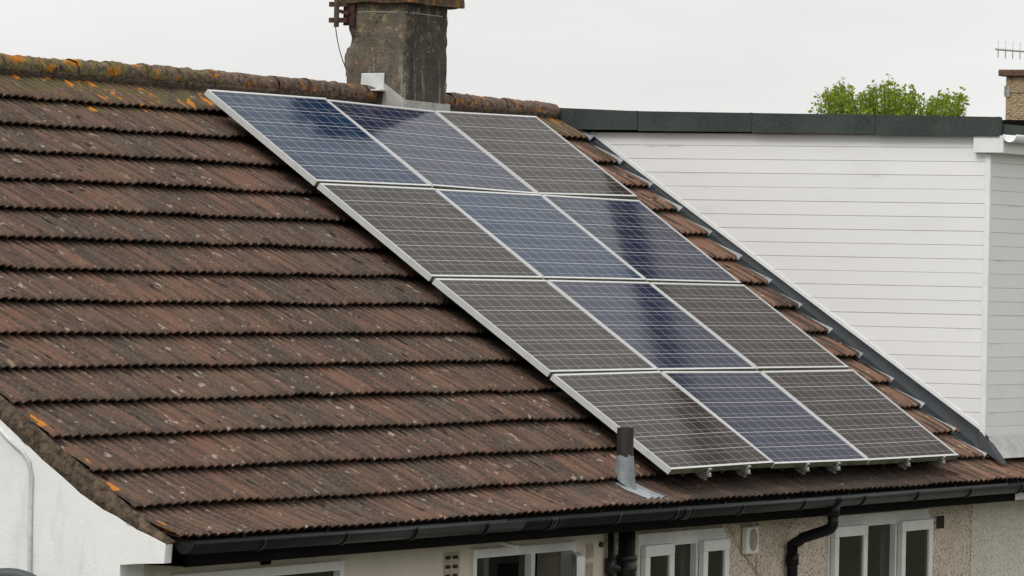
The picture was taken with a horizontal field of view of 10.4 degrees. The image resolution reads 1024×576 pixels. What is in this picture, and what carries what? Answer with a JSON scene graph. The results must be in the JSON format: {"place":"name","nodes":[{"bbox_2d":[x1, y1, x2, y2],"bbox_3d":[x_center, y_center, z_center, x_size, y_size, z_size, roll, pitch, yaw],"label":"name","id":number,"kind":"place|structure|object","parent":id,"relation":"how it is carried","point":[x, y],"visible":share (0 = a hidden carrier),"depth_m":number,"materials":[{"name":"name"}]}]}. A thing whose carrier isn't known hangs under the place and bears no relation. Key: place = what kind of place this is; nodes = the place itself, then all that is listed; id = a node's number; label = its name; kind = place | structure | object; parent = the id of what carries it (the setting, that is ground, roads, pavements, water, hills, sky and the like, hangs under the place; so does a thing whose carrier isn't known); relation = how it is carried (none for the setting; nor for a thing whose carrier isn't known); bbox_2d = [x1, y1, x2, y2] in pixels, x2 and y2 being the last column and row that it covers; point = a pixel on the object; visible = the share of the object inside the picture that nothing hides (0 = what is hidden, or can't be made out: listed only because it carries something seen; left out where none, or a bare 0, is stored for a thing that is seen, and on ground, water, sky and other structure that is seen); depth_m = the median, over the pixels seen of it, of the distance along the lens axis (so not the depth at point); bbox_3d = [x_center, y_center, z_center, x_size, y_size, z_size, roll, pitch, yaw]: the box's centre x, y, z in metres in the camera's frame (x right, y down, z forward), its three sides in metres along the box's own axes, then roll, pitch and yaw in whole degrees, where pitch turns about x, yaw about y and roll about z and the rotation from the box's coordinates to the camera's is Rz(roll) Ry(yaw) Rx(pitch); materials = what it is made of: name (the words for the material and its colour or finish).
{"place":"outdoors","nodes":[
{"label":"outdoors","id":0,"kind":"place"},
{"bbox_2d":[0,0,1023,119],"label":"sky","id":1,"kind":"structure","parent":0,"point":[729,56],"materials":[{"name":"white"}]},
{"bbox_2d":[557,70,1023,575],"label":"terraced house","id":2,"kind":"structure","parent":0,"point":[891,247],"depth_m":40.47,"materials":[{"name":"white plastic"}]},
{"bbox_2d":[995,41,1023,58],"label":"tv aerial","id":3,"kind":"object","parent":2,"relation":"attached to","point":[1005,49],"visible":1,"depth_m":50.63,"materials":[{"name":"silver metal"}]},
{"bbox_3d":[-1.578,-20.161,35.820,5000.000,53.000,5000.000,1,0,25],"label":"ground","id":4,"kind":"structure","parent":0,"visible":0},
{"bbox_2d":[0,0,1023,575],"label":"terraced house","id":5,"kind":"structure","parent":4,"relation":"on","point":[230,346],"depth_m":33.16,"materials":[{"name":"brown concrete"}]},
{"bbox_2d":[0,427,32,572],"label":"conduit","id":6,"kind":"object","parent":5,"relation":"attached to","point":[28,461],"visible":1,"depth_m":28.83,"materials":[{"name":"white plastic"}]},
{"bbox_2d":[0,568,35,575],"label":"satellite dish","id":7,"kind":"object","parent":5,"relation":"attached to","point":[10,572],"visible":1,"depth_m":28.70,"materials":[{"name":"grey metal"}]},
{"bbox_2d":[172,561,344,575],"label":"window","id":8,"kind":"structure","parent":5,"relation":"in","point":[335,568],"depth_m":30.31,"materials":[{"name":"white plastic"}]},
{"bbox_2d":[260,561,270,564],"bbox_3d":[-1.317,1.463,30.015,0.054,0.040,0.036,1,0,25],"label":"dark stub","id":9,"kind":"object","parent":5,"relation":"attached to","point":[265,562],"visible":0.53,"depth_m":30.00,"materials":[{"name":"black plastic"}]},
{"bbox_2d":[329,0,355,68],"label":"aerial mast","id":10,"kind":"object","parent":5,"relation":"attached to","point":[348,11],"visible":1,"depth_m":38.77,"materials":[{"name":"metal"}]},
{"bbox_2d":[496,542,518,550],"bbox_3d":[-0.028,1.493,32.673,0.134,0.068,0.037,1,0,9],"label":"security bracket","id":11,"kind":"object","parent":5,"relation":"attached to","point":[511,545],"visible":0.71,"depth_m":32.66,"materials":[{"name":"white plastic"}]},
{"bbox_2d":[471,542,584,575],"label":"window","id":12,"kind":"structure","parent":5,"relation":"in","point":[505,561],"depth_m":33.04,"materials":[{"name":"white plastic"}]},
{"bbox_2d":[637,533,729,575],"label":"window","id":13,"kind":"structure","parent":5,"relation":"in","point":[705,554],"depth_m":35.24,"materials":[{"name":"white plastic"}]},
{"bbox_2d":[681,468,711,479],"bbox_3d":[-0.273,-0.010,35.696,4.100,0.153,0.048,39,15,20],"label":"mounting rail","id":14,"kind":"object","parent":5,"relation":"attached to","point":[704,475],"visible":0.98,"depth_m":34.98,"materials":[{"name":"metal"}]},
{"bbox_2d":[204,89,431,187],"bbox_3d":[-1.248,-0.956,36.438,0.988,0.041,1.650,40,16,20],"label":"solar panel","id":15,"kind":"object","parent":14,"relation":"attached to","point":[315,141],"visible":1,"depth_m":36.35,"materials":[{"name":"glass"}]},
{"bbox_2d":[550,371,773,473],"bbox_3d":[0.958,0.841,35.387,0.988,0.042,1.650,39,15,20],"label":"solar panel","id":16,"kind":"object","parent":14,"relation":"on","point":[677,429],"visible":1,"depth_m":35.31,"materials":[{"name":"glass"}]},
{"bbox_2d":[720,465,751,477],"bbox_3d":[-0.005,-0.009,36.261,4.100,0.153,0.048,39,15,20],"label":"mounting rail","id":17,"kind":"object","parent":5,"relation":"attached to","point":[743,472],"visible":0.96,"depth_m":35.55,"materials":[{"name":"metal"}]},
{"bbox_2d":[317,183,542,280],"bbox_3d":[-0.516,-0.350,36.089,0.988,0.040,1.650,40,16,20],"label":"solar panel","id":18,"kind":"object","parent":17,"relation":"attached to","point":[430,234],"visible":1,"depth_m":36.01,"materials":[{"name":"glass"}]},
{"bbox_2d":[432,278,657,376],"bbox_3d":[0.221,0.249,35.738,0.988,0.040,1.650,39,15,20],"label":"solar panel","id":19,"kind":"object","parent":17,"relation":"attached to","point":[546,328],"visible":1,"depth_m":35.65,"materials":[{"name":"glass"}]},
{"bbox_2d":[727,524,760,575],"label":"slack cable","id":20,"kind":"object","parent":5,"relation":"attached to","point":[742,549],"visible":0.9,"depth_m":35.98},
{"bbox_2d":[741,525,758,553],"bbox_3d":[1.535,1.619,36.077,0.050,0.180,0.200,1,0,25],"label":"extractor vent","id":21,"kind":"object","parent":5,"relation":"attached to","point":[750,539],"visible":1,"depth_m":36.02,"materials":[{"name":"white plastic"}]},
{"bbox_2d":[756,521,757,575],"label":"straight cable","id":22,"kind":"object","parent":5,"relation":"attached to","point":[757,558],"visible":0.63,"depth_m":36.23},
{"bbox_2d":[779,463,809,474],"bbox_3d":[0.417,0.004,37.167,4.100,0.153,0.048,39,15,20],"label":"mounting rail","id":23,"kind":"object","parent":5,"relation":"attached to","point":[804,469],"visible":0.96,"depth_m":36.45,"materials":[{"name":"metal"}]},
{"bbox_2d":[327,99,537,193],"bbox_3d":[-0.539,-0.936,37.950,0.988,0.041,1.650,39,15,21],"label":"solar panel","id":24,"kind":"object","parent":23,"relation":"on","point":[434,149],"visible":1,"depth_m":37.92,"materials":[{"name":"glass"}]},
{"bbox_2d":[436,189,645,281],"bbox_3d":[0.195,-0.339,37.600,0.988,0.040,1.650,39,15,20],"label":"solar panel","id":25,"kind":"object","parent":23,"relation":"on","point":[543,237],"visible":1,"depth_m":37.58,"materials":[{"name":"glass"}]},
{"bbox_2d":[547,280,756,371],"bbox_3d":[0.932,0.260,37.249,0.988,0.041,1.650,39,15,20],"label":"solar panel","id":26,"kind":"object","parent":23,"relation":"on","point":[654,326],"visible":1,"depth_m":37.23,"materials":[{"name":"glass"}]},
{"bbox_2d":[662,371,868,468],"bbox_3d":[1.667,0.859,36.899,0.988,0.042,1.650,39,15,20],"label":"solar panel","id":27,"kind":"object","parent":23,"relation":"on","point":[778,426],"visible":1,"depth_m":36.87,"materials":[{"name":"glass"}]},
{"bbox_2d":[809,462,840,473],"bbox_3d":[0.647,0.014,37.667,4.100,0.153,0.048,39,15,20],"label":"mounting rail","id":28,"kind":"object","parent":5,"relation":"attached to","point":[835,468],"visible":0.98,"depth_m":36.95,"materials":[{"name":"metal"}]},
{"bbox_2d":[826,513,933,575],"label":"window","id":29,"kind":"structure","parent":5,"relation":"in","point":[869,546],"depth_m":38.33,"materials":[{"name":"white plastic"}]},
{"bbox_2d":[881,458,910,469],"bbox_3d":[1.190,0.024,38.826,4.100,0.153,0.048,39,15,20],"label":"mounting rail","id":30,"kind":"object","parent":5,"relation":"attached to","point":[907,463],"visible":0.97,"depth_m":38.11,"materials":[{"name":"metal"}]},
{"bbox_2d":[435,110,637,199],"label":"solar panel","id":31,"kind":"object","parent":30,"relation":"on","point":[537,155],"visible":1,"depth_m":39.44,"materials":[{"name":"glass"}]},
{"bbox_2d":[917,456,945,466],"bbox_3d":[1.473,0.025,39.422,4.100,0.153,0.048,39,15,20],"label":"mounting rail","id":32,"kind":"object","parent":5,"relation":"attached to","point":[940,462],"visible":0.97,"depth_m":38.71,"materials":[{"name":"metal"}]},
{"bbox_2d":[542,194,740,283],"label":"solar panel","id":33,"kind":"object","parent":32,"relation":"on","point":[643,240],"visible":1,"depth_m":39.09,"materials":[{"name":"glass"}]},
{"bbox_2d":[650,282,848,371],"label":"solar panel","id":34,"kind":"object","parent":32,"relation":"on","point":[752,328],"visible":1,"depth_m":38.73,"materials":[{"name":"glass"}]},
{"bbox_2d":[761,369,958,464],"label":"solar panel","id":35,"kind":"object","parent":32,"relation":"attached to","point":[863,416],"visible":1,"depth_m":38.38,"materials":[{"name":"glass"}]},
{"bbox_2d":[808,73,969,115],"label":"broadleaf tree","id":36,"kind":"object","parent":4,"relation":"on","point":[843,99],"visible":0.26,"depth_m":74.49,"materials":[{"name":"green plant"}]}
]}

